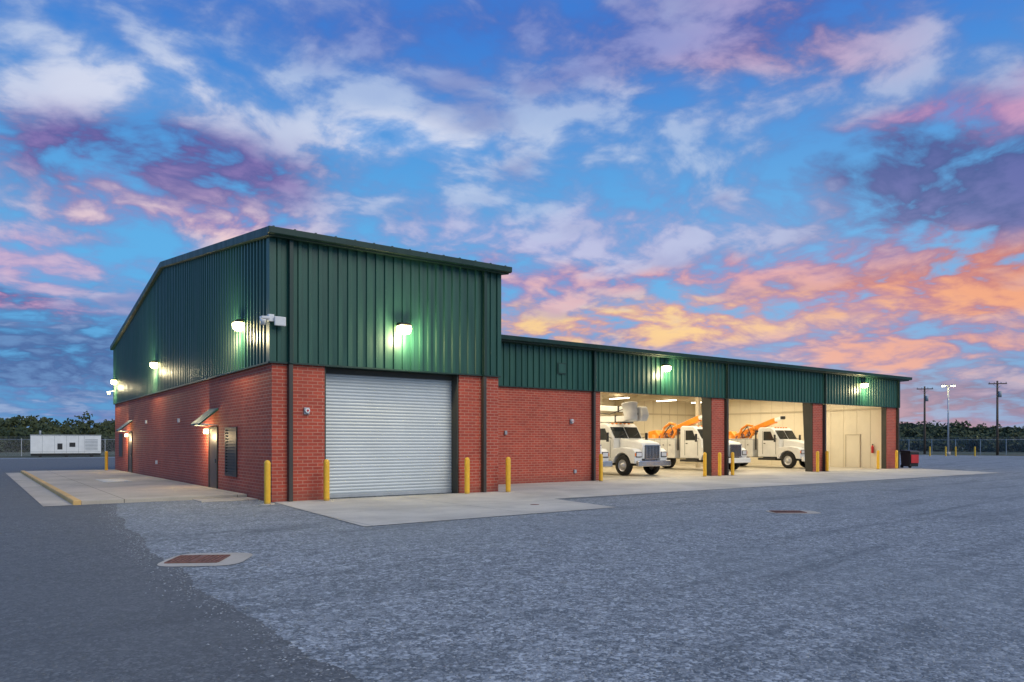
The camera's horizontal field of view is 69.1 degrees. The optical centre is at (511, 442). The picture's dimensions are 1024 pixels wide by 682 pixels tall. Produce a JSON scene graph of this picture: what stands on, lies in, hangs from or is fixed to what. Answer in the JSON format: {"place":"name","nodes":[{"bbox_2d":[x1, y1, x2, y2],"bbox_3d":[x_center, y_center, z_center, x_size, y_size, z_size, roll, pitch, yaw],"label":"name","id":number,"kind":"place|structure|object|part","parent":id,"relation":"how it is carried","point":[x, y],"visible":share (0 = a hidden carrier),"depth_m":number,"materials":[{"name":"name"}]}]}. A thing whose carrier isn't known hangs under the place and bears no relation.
{"place":"outdoors","nodes":[
{"label":"outdoors","id":0,"kind":"place"},
{"bbox_2d":[26,469,257,504],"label":"sidewalk","id":1,"kind":"structure","parent":0,"point":[108,486],"depth_m":25.76,"materials":[{"name":"concrete"}]},
{"bbox_2d":[105,451,107,469],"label":"bollard","id":2,"kind":"object","parent":1,"relation":"on","point":[106,460],"visible":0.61,"depth_m":42.72,"materials":[{"name":"yellow metal"}]},
{"bbox_2d":[0,458,360,681],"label":"asphalt road","id":3,"kind":"structure","parent":0,"point":[70,611],"depth_m":7.32,"materials":[{"name":"grey asphalt"}]},
{"bbox_2d":[6,470,80,505],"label":"curb","id":4,"kind":"structure","parent":3,"relation":"on","point":[41,492],"depth_m":25.06,"materials":[{"name":"concrete"}]},
{"bbox_2d":[115,363,497,501],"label":"tall hall brick wall","id":5,"kind":"structure","parent":0,"point":[251,404],"depth_m":24.82,"materials":[{"name":"red brick"}]},
{"bbox_2d":[0,454,1023,681],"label":"gravel yard","id":6,"kind":"structure","parent":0,"point":[970,501],"depth_m":9.15,"materials":[{"name":"grey gravel"}]},
{"bbox_2d":[157,553,252,566],"bbox_3d":[-4.417,1.681,10.771,1.150,0.015,1.250,0,0,-6],"label":"storm drain grate","id":7,"kind":"object","parent":6,"relation":"on","point":[206,559],"visible":1,"depth_m":10.68,"materials":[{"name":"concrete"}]},
{"bbox_2d":[260,460,274,504],"bbox_3d":[-6.705,1.090,20.383,0.400,1.220,0.400,0,0,-36],"label":"bollard","id":8,"kind":"object","parent":6,"relation":"on","point":[267,482],"visible":1,"depth_m":20.32,"materials":[{"name":"yellow metal"}]},
{"bbox_2d":[275,468,995,525],"bbox_3d":[12.663,1.684,35.714,19.951,0.001,51.479,0,0,29],"label":"concrete apron","id":9,"kind":"object","parent":6,"relation":"on","point":[518,499],"visible":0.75,"depth_m":23.23,"materials":[{"name":"grey concrete"}]},
{"bbox_2d":[321,459,333,500],"bbox_3d":[-5.356,1.090,21.487,0.400,1.220,0.400,0,0,-36],"label":"bollard","id":10,"kind":"object","parent":9,"relation":"on","point":[326,480],"visible":0.93,"depth_m":21.41,"materials":[{"name":"yellow metal"}]},
{"bbox_2d":[462,457,471,493],"bbox_3d":[-1.472,1.090,24.409,0.400,1.220,0.400,0,0,-36],"label":"bollard","id":11,"kind":"object","parent":9,"relation":"on","point":[467,475],"visible":0.94,"depth_m":24.34,"materials":[{"name":"yellow metal"}]},
{"bbox_2d":[506,457,510,492],"bbox_3d":[-0.131,1.090,25.285,0.400,1.220,0.400,0,0,-36],"label":"bollard","id":12,"kind":"object","parent":9,"relation":"on","point":[508,474],"visible":0.98,"depth_m":25.21,"materials":[{"name":"yellow metal"}]},
{"bbox_2d":[599,454,602,480],"bbox_3d":[3.873,1.090,32.398,0.400,1.220,0.400,0,0,-36],"label":"bollard","id":13,"kind":"object","parent":9,"relation":"on","point":[600,467],"visible":0.94,"depth_m":32.34,"materials":[{"name":"yellow metal"}]},
{"bbox_2d":[701,452,708,476],"bbox_3d":[9.550,1.090,36.833,0.400,1.220,0.400,0,0,-36],"label":"bollard","id":14,"kind":"object","parent":9,"relation":"on","point":[704,464],"visible":0.98,"depth_m":36.78,"materials":[{"name":"yellow metal"}]},
{"bbox_2d":[718,452,720,475],"bbox_3d":[10.406,1.090,37.270,0.400,1.220,0.400,0,0,-36],"label":"bollard","id":15,"kind":"object","parent":9,"relation":"on","point":[719,463],"visible":0.9,"depth_m":37.19,"materials":[{"name":"yellow metal"}]},
{"bbox_2d":[729,452,736,475],"bbox_3d":[11.278,1.090,38.027,0.400,1.220,0.400,0,0,-36],"label":"bollard","id":16,"kind":"object","parent":9,"relation":"on","point":[732,463],"visible":0.99,"depth_m":37.95,"materials":[{"name":"yellow metal"}]},
{"bbox_2d":[816,451,818,471],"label":"bollard","id":17,"kind":"object","parent":9,"relation":"on","point":[817,461],"visible":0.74,"depth_m":42.28,"materials":[{"name":"yellow metal"}]},
{"bbox_2d":[824,451,830,471],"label":"bollard","id":18,"kind":"object","parent":9,"relation":"on","point":[827,461],"visible":1,"depth_m":43.21,"materials":[{"name":"yellow metal"}]},
{"bbox_2d":[877,450,879,468],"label":"bollard","id":19,"kind":"object","parent":9,"relation":"on","point":[878,459],"visible":0.98,"depth_m":46.77,"materials":[{"name":"yellow metal"}]},
{"bbox_2d":[895,450,897,468],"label":"bollard","id":20,"kind":"object","parent":9,"relation":"on","point":[896,459],"visible":0.91,"depth_m":47.71,"materials":[{"name":"yellow metal"}]},
{"bbox_2d":[767,510,819,513],"bbox_3d":[6.839,1.681,18.111,1.200,0.015,0.900,0,0,0],"label":"storm drain grate","id":21,"kind":"object","parent":6,"relation":"on","point":[793,511],"visible":1,"depth_m":18.06,"materials":[{"name":"metal"}]},
{"bbox_2d":[900,450,919,467],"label":"trash cart","id":22,"kind":"object","parent":6,"relation":"on","point":[909,458],"visible":1,"depth_m":49.23,"materials":[{"name":"black plastic"}]},
{"bbox_2d":[941,384,955,455],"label":"street lamp","id":23,"kind":"object","parent":6,"relation":"on","point":[948,452],"visible":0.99,"depth_m":96.95,"materials":[{"name":"metal"}]},
{"bbox_2d":[0,448,1023,457],"bbox_3d":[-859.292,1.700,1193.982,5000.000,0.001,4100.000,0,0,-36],"label":"ground","id":24,"kind":"structure","parent":0,"point":[9,454],"depth_m":106.09,"materials":[{"name":"green plant"}]},
{"bbox_2d":[0,436,114,455],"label":"chain link fence","id":25,"kind":"object","parent":24,"relation":"on","point":[29,439],"visible":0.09,"depth_m":92.93,"materials":[{"name":"metal"}]},
{"bbox_2d":[30,431,100,456],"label":"generator container","id":26,"kind":"object","parent":24,"relation":"on","point":[64,445],"visible":0.99,"depth_m":86.97,"materials":[{"name":"white metal"}]},
{"bbox_2d":[57,443,74,448],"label":"windows","id":27,"kind":"structure","parent":26,"relation":"in","point":[59,445],"depth_m":86.73,"materials":[{"name":"glass"}]},
{"bbox_2d":[0,411,1023,451],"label":"tree line","id":28,"kind":"object","parent":24,"relation":"on","point":[106,428],"visible":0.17,"depth_m":145.52,"materials":[{"name":"green plant"}]},
{"bbox_2d":[917,386,932,453],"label":"utility pole","id":29,"kind":"object","parent":24,"relation":"on","point":[926,398],"visible":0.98,"depth_m":109.73,"materials":[{"name":"brown wood"}]},
{"bbox_2d":[899,437,1023,454],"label":"chain link fence","id":30,"kind":"object","parent":24,"relation":"on","point":[966,444],"visible":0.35,"depth_m":107.38,"materials":[{"name":"metal"}]},
{"bbox_2d":[988,381,1006,454],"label":"utility pole","id":31,"kind":"object","parent":24,"relation":"on","point":[998,393],"visible":0.98,"depth_m":99.89,"materials":[{"name":"brown wood"}]},
{"bbox_2d":[0,0,1023,427],"label":"sky","id":32,"kind":"structure","parent":0,"point":[829,184],"materials":[{"name":"blue"}]},
{"bbox_2d":[78,423,1022,432],"bbox_3d":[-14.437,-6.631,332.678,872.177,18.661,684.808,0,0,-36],"label":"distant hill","id":33,"kind":"structure","parent":0,"point":[935,425],"depth_m":536.60,"materials":[{"name":"green plant"}]},
{"bbox_2d":[701,397,705,452],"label":"steel frame column","id":34,"kind":"structure","parent":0,"point":[703,401],"depth_m":38.10,"materials":[{"name":"brown metal"}]},
{"bbox_2d":[501,340,908,381],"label":"wing roof","id":35,"kind":"structure","parent":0,"point":[606,351],"depth_m":35.85,"materials":[{"name":"green metal"}]},
{"bbox_2d":[501,334,911,379],"bbox_3d":[11.998,-4.176,38.456,35.070,0.188,0.143,0,0,-36],"label":"wing gutter","id":36,"kind":"object","parent":35,"relation":"attached to","point":[583,345],"visible":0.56,"depth_m":35.55,"materials":[{"name":"green metal"}]},
{"bbox_2d":[603,463,880,479],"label":"garage floor","id":37,"kind":"structure","parent":0,"point":[675,470],"depth_m":44.76,"materials":[{"name":"concrete"}]},
{"bbox_2d":[600,392,601,415],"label":"column","id":38,"kind":"structure","parent":37,"relation":"on","point":[600,402],"depth_m":44.59,"materials":[{"name":"beige metal"}]},
{"bbox_2d":[600,444,612,466],"bbox_3d":[1.561,-0.269,39.235,2.960,3.898,8.320,0,0,-36],"label":"utility truck","id":39,"kind":"object","parent":37,"relation":"on","point":[605,454],"visible":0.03,"depth_m":36.51,"materials":[{"name":"white metal"}]},
{"bbox_2d":[615,399,623,423],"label":"frame column","id":40,"kind":"structure","parent":37,"relation":"on","point":[618,402],"depth_m":55.84,"materials":[{"name":"beige metal"}]},
{"bbox_2d":[600,401,670,475],"bbox_3d":[4.769,-0.269,40.825,2.960,3.898,8.320,0,0,-36],"label":"utility truck","id":41,"kind":"object","parent":37,"relation":"on","point":[627,447],"visible":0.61,"depth_m":38.08,"materials":[{"name":"white metal"}]},
{"label":"side window","id":42,"kind":"part","parent":41,"relation":"part of","materials":[{"name":"black glass"}]},
{"bbox_2d":[624,395,681,402],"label":"steel rafter","id":43,"kind":"object","parent":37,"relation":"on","point":[639,398],"visible":0.13,"depth_m":53.76,"materials":[{"name":"beige metal"}]},
{"bbox_2d":[642,415,750,469],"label":"utility truck","id":44,"kind":"object","parent":37,"relation":"on","point":[687,446],"visible":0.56,"depth_m":45.59,"materials":[{"name":"white metal"}]},
{"label":"side window","id":45,"kind":"part","parent":44,"relation":"part of","materials":[{"name":"black glass"}]},
{"bbox_2d":[498,386,895,483],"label":"wing brick wall","id":46,"kind":"structure","parent":37,"relation":"on","point":[543,440],"depth_m":31.74,"materials":[{"name":"red brick"}]},
{"bbox_2d":[592,392,595,480],"bbox_3d":[3.608,-0.280,32.846,0.120,3.920,0.156,0,0,-36],"label":"wing downspout","id":47,"kind":"object","parent":46,"relation":"attached to","point":[593,436],"visible":1,"depth_m":32.79,"materials":[{"name":"metal"}]},
{"bbox_2d":[593,351,595,391],"bbox_3d":[3.647,-3.175,32.793,0.120,1.850,0.105,0,0,-36],"label":"wing downspout","id":48,"kind":"object","parent":46,"relation":"attached to","point":[594,371],"visible":0.9,"depth_m":32.75,"materials":[{"name":"green metal"}]},
{"bbox_2d":[498,343,897,406],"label":"wing green panels","id":49,"kind":"object","parent":46,"relation":"on","point":[522,365],"visible":0.76,"depth_m":36.07,"materials":[{"name":"green metal"}]},
{"bbox_2d":[558,364,565,372],"bbox_3d":[2.135,-3.160,31.727,0.400,0.380,0.019,0,0,-36],"label":"wall vent","id":50,"kind":"object","parent":49,"relation":"attached to","point":[561,368],"depth_m":31.71,"materials":[{"name":"green metal"}]},
{"bbox_2d":[662,364,670,371],"bbox_3d":[7.368,-3.569,35.413,0.400,0.339,0.269,0,0,-36],"label":"lamp housing","id":51,"kind":"object","parent":49,"relation":"attached to","point":[666,367],"visible":1,"depth_m":35.31,"materials":[{"name":"metal"}]},
{"bbox_2d":[498,385,897,407],"bbox_3d":[11.449,-2.280,38.583,34.370,0.039,0.098,0,0,-36],"label":"wing base flashing","id":52,"kind":"object","parent":49,"relation":"attached to","point":[681,395],"visible":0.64,"depth_m":35.86,"materials":[{"name":"metal"}]},
{"bbox_2d":[861,382,868,387],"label":"lamp housing","id":53,"kind":"object","parent":49,"relation":"attached to","point":[864,384],"visible":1,"depth_m":45.80,"materials":[{"name":"metal"}]},
{"bbox_2d":[725,399,728,474],"bbox_3d":[11.050,-0.280,38.255,0.120,3.920,0.156,0,0,-36],"label":"wing downspout","id":54,"kind":"object","parent":46,"relation":"attached to","point":[726,436],"visible":1,"depth_m":38.20,"materials":[{"name":"metal"}]},
{"bbox_2d":[726,364,728,398],"bbox_3d":[11.089,-3.175,38.202,0.120,1.850,0.105,0,0,-36],"label":"wing downspout","id":55,"kind":"object","parent":46,"relation":"attached to","point":[727,381],"visible":0.84,"depth_m":38.15,"materials":[{"name":"green metal"}]},
{"bbox_2d":[706,398,885,475],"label":"jamb steel","id":56,"kind":"object","parent":46,"relation":"attached to","point":[809,435],"visible":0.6,"depth_m":43.07,"materials":[{"name":"black metal"}]},
{"bbox_2d":[823,404,825,470],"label":"wing downspout","id":57,"kind":"object","parent":46,"relation":"attached to","point":[824,437],"visible":1,"depth_m":43.46,"materials":[{"name":"black metal"}]},
{"bbox_2d":[824,373,826,403],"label":"wing downspout","id":58,"kind":"object","parent":46,"relation":"attached to","point":[825,388],"visible":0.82,"depth_m":43.42,"materials":[{"name":"green metal"}]},
{"bbox_2d":[896,408,898,467],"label":"wing downspout","id":59,"kind":"object","parent":46,"relation":"attached to","point":[897,428],"visible":0.77,"depth_m":48.47,"materials":[{"name":"black metal"}]},
{"bbox_2d":[898,381,899,407],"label":"wing downspout","id":60,"kind":"object","parent":46,"relation":"attached to","point":[898,394],"visible":0.82,"depth_m":48.41,"materials":[{"name":"green metal"}]},
{"bbox_2d":[696,397,700,467],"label":"column","id":61,"kind":"structure","parent":37,"relation":"on","point":[698,413],"depth_m":49.84,"materials":[{"name":"beige metal"}]},
{"bbox_2d":[602,398,880,467],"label":"interior liner","id":62,"kind":"object","parent":37,"relation":"on","point":[856,421],"visible":0.1,"depth_m":54.83,"materials":[{"name":"beige metal"}]},
{"bbox_2d":[602,408,880,434],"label":"wall girts","id":63,"kind":"structure","parent":62,"relation":"attached to","point":[759,413],"depth_m":55.99,"materials":[{"name":"beige metal"}]},
{"bbox_2d":[644,401,870,467],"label":"liner seams","id":64,"kind":"object","parent":62,"relation":"attached to","point":[843,429],"visible":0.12,"depth_m":51.36,"materials":[{"name":"beige metal"}]},
{"bbox_2d":[845,434,860,466],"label":"interior door frame","id":65,"kind":"object","parent":62,"relation":"attached to","point":[859,448],"visible":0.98,"depth_m":50.38,"materials":[{"name":"beige metal"}]},
{"bbox_2d":[846,435,858,466],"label":"interior door","id":66,"kind":"structure","parent":65,"relation":"in","point":[852,450],"depth_m":50.80,"materials":[{"name":"beige metal"}]},
{"bbox_2d":[729,416,804,467],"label":"utility truck","id":67,"kind":"object","parent":37,"relation":"on","point":[784,445],"visible":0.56,"depth_m":49.73,"materials":[{"name":"white metal"}]},
{"label":"side window","id":68,"kind":"part","parent":67,"relation":"part of","materials":[{"name":"black glass"}]},
{"bbox_2d":[802,403,806,470],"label":"steel frame column","id":69,"kind":"structure","parent":37,"relation":"on","point":[805,424],"depth_m":43.39,"materials":[{"name":"metal"}]},
{"bbox_3d":[-11.984,-5.000,34.842,7.818,5.299,28.400,0,0,-36],"label":"tall hall","id":70,"kind":"object","parent":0,"visible":0},
{"bbox_2d":[119,434,122,456],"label":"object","id":71,"kind":"structure","parent":70,"relation":"attached to","point":[120,445],"depth_m":42.10,"materials":[{"name":"glass"}]},
{"bbox_2d":[116,420,132,430],"bbox_3d":[-20.631,-0.900,39.560,0.620,0.600,1.240,0,0,-36],"label":"side door canopy","id":72,"kind":"object","parent":70,"relation":"attached to","point":[124,425],"visible":1,"depth_m":39.30,"materials":[{"name":"grey metal"}]},
{"bbox_2d":[128,432,131,472],"bbox_3d":[-20.396,0.520,39.730,0.039,2.140,1.140,0,0,-36],"label":"side door frame","id":73,"kind":"object","parent":70,"relation":"attached to","point":[131,451],"visible":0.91,"depth_m":39.53,"materials":[{"name":"metal"}]},
{"bbox_2d":[129,434,130,471],"bbox_3d":[-20.389,0.555,39.736,0.018,2.050,1.000,0,0,-36],"label":"side door","id":74,"kind":"structure","parent":73,"relation":"attached to","point":[129,452],"depth_m":39.89,"materials":[{"name":"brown metal"}]},
{"bbox_2d":[191,408,217,425],"bbox_3d":[-10.724,-0.900,25.930,0.620,0.600,1.240,0,0,-36],"label":"side door canopy","id":75,"kind":"object","parent":70,"relation":"attached to","point":[207,414],"visible":1,"depth_m":25.74,"materials":[{"name":"grey metal"}]},
{"bbox_2d":[208,427,217,488],"bbox_3d":[-10.490,0.520,26.100,0.039,2.140,1.140,0,0,-36],"label":"side door frame","id":76,"kind":"object","parent":70,"relation":"attached to","point":[216,428],"visible":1,"depth_m":25.66,"materials":[{"name":"metal"}]},
{"bbox_2d":[209,429,215,487],"bbox_3d":[-10.482,0.555,26.106,0.018,2.050,1.000,0,0,-36],"label":"side door","id":77,"kind":"structure","parent":76,"relation":"attached to","point":[212,457],"depth_m":26.16,"materials":[{"name":"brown metal"}]},
{"bbox_2d":[227,429,234,473],"bbox_3d":[-9.155,0.300,24.289,0.009,1.460,1.160,0,0,-36],"label":"louver back","id":78,"kind":"object","parent":70,"relation":"attached to","point":[231,450],"visible":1,"depth_m":24.29,"materials":[{"name":"black metal"}]},
{"bbox_2d":[225,427,237,476],"bbox_3d":[-9.171,0.300,24.277,0.049,1.600,1.300,0,0,-36],"label":"louver frame","id":79,"kind":"object","parent":70,"relation":"attached to","point":[236,451],"visible":1,"depth_m":23.78,"materials":[{"name":"grey metal"}]},
{"bbox_2d":[225,431,234,473],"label":"louver blades","id":80,"kind":"object","parent":79,"relation":"in","point":[229,455],"visible":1,"depth_m":24.35,"materials":[{"name":"grey metal"}]},
{"bbox_2d":[287,364,292,501],"bbox_3d":[-6.346,-0.280,21.284,0.120,3.920,0.156,0,0,-36],"label":"downspout","id":81,"kind":"object","parent":70,"relation":"attached to","point":[289,432],"visible":1,"depth_m":21.23,"materials":[{"name":"brown metal"}]},
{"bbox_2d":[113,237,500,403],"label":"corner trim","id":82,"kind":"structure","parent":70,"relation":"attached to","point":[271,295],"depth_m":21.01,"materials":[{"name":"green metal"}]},
{"bbox_2d":[267,314,273,321],"bbox_3d":[-6.769,-3.500,20.880,0.160,0.200,0.120,0,0,-36],"label":"camera bracket","id":83,"kind":"object","parent":82,"relation":"attached to","point":[271,319],"visible":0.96,"depth_m":20.85,"materials":[{"name":"white metal"}]},
{"bbox_2d":[259,316,265,324],"bbox_3d":[-6.966,-3.410,20.811,0.199,0.220,0.199,0,0,-36],"label":"dome camera","id":84,"kind":"object","parent":83,"relation":"attached to","point":[262,321],"visible":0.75,"depth_m":20.75,"materials":[{"name":"white paint"}]},
{"bbox_2d":[274,316,285,325],"bbox_3d":[-6.521,-3.410,20.912,0.320,0.260,0.080,0,0,-36],"label":"antenna panel","id":85,"kind":"object","parent":83,"relation":"attached to","point":[279,321],"visible":1,"depth_m":20.86,"materials":[{"name":"white plastic"}]},
{"bbox_2d":[113,361,500,404],"bbox_3d":[-11.971,-2.272,34.790,7.980,0.045,28.500,0,0,-36],"label":"panel base flashing","id":86,"kind":"object","parent":70,"relation":"attached to","point":[242,369],"visible":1,"depth_m":23.74,"materials":[{"name":"metal"}]},
{"bbox_2d":[114,238,267,402],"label":"side green panels","id":87,"kind":"object","parent":86,"relation":"on","point":[181,330],"visible":0.97,"depth_m":27.78,"materials":[{"name":"metal"}]},
{"bbox_2d":[111,378,116,384],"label":"lamp housing","id":88,"kind":"object","parent":87,"relation":"attached to","point":[113,381],"visible":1,"depth_m":42.95,"materials":[{"name":"metal"}]},
{"bbox_2d":[150,360,157,367],"bbox_3d":[-16.203,-3.539,33.630,0.269,0.339,0.400,0,0,-36],"label":"lamp housing","id":89,"kind":"object","parent":87,"relation":"attached to","point":[153,363],"visible":1,"depth_m":33.49,"materials":[{"name":"metal"}]},
{"bbox_2d":[232,319,243,330],"bbox_3d":[-8.472,-3.639,22.992,0.269,0.339,0.400,0,0,-36],"label":"lamp housing","id":90,"kind":"object","parent":87,"relation":"attached to","point":[237,324],"visible":1,"depth_m":22.86,"materials":[{"name":"metal"}]},
{"bbox_2d":[272,237,500,375],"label":"front green panels","id":91,"kind":"object","parent":86,"relation":"on","point":[352,308],"visible":1,"depth_m":23.03,"materials":[{"name":"metal"}]},
{"bbox_2d":[288,239,293,363],"bbox_3d":[-6.308,-4.025,21.231,0.120,3.550,0.105,0,0,-36],"label":"downspout","id":92,"kind":"object","parent":91,"relation":"attached to","point":[290,301],"visible":1,"depth_m":21.19,"materials":[{"name":"green metal"}]},
{"bbox_2d":[397,322,411,333],"bbox_3d":[-3.372,-3.589,23.281,0.400,0.339,0.269,0,0,-36],"label":"lamp housing","id":93,"kind":"object","parent":91,"relation":"attached to","point":[403,328],"visible":1,"depth_m":23.19,"materials":[{"name":"metal"}]},
{"bbox_2d":[483,271,486,375],"bbox_3d":[-0.912,-4.025,25.152,0.120,3.550,0.105,0,0,-36],"label":"downspout","id":94,"kind":"object","parent":91,"relation":"attached to","point":[484,323],"visible":1,"depth_m":25.11,"materials":[{"name":"green metal"}]},
{"bbox_2d":[110,226,508,349],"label":"tall roof","id":95,"kind":"structure","parent":70,"relation":"on","point":[252,236],"depth_m":24.81,"materials":[{"name":"green metal"}]},
{"bbox_2d":[267,226,511,272],"bbox_3d":[-3.389,-5.901,23.032,8.320,0.197,0.124,0,0,-36],"label":"eave gutter","id":96,"kind":"object","parent":95,"relation":"attached to","point":[367,246],"visible":1,"depth_m":22.59,"materials":[{"name":"green metal"}]},
{"bbox_2d":[325,367,458,492],"bbox_3d":[-3.781,-0.270,23.528,4.669,3.940,0.390,0,0,-36],"label":"door frame","id":97,"kind":"object","parent":70,"relation":"attached to","point":[454,380],"visible":0.57,"depth_m":24.74,"materials":[{"name":"brown metal"}]},
{"bbox_2d":[326,374,450,494],"bbox_3d":[-3.878,-0.260,23.663,4.550,3.680,0.016,0,0,-36],"label":"rollup door","id":98,"kind":"structure","parent":97,"relation":"attached to","point":[388,434],"depth_m":23.61,"materials":[{"name":"metal"}]},
{"bbox_2d":[330,489,451,497],"bbox_3d":[-3.883,1.627,23.670,4.550,0.105,0.080,0,0,-36],"label":"rollup door bottom bar","id":99,"kind":"object","parent":98,"relation":"attached to","point":[387,493],"visible":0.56,"depth_m":23.59,"materials":[{"name":"grey metal"}]},
{"bbox_2d":[325,366,454,375],"bbox_3d":[-3.796,-2.300,23.549,4.670,0.100,0.498,0,0,-36],"label":"door header","id":100,"kind":"object","parent":97,"relation":"attached to","point":[389,371],"depth_m":23.55},
{"bbox_2d":[481,376,486,491],"bbox_3d":[-0.951,-0.280,25.206,0.120,3.920,0.156,0,0,-36],"label":"downspout","id":101,"kind":"object","parent":70,"relation":"attached to","point":[483,433],"visible":1,"depth_m":25.15,"materials":[{"name":"metal"}]},
{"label":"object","id":102,"kind":"object","parent":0,"visible":0},
{"bbox_2d":[602,392,732,401],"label":"purlins","id":103,"kind":"object","parent":102,"relation":"attached to","point":[623,395],"visible":0.02,"depth_m":55.13,"materials":[{"name":"beige metal"}]},
{"bbox_2d":[610,397,695,402],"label":"ceiling light tubes","id":104,"kind":"object","parent":103,"relation":"hanging from","point":[656,401],"visible":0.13,"depth_m":55.37}
]}

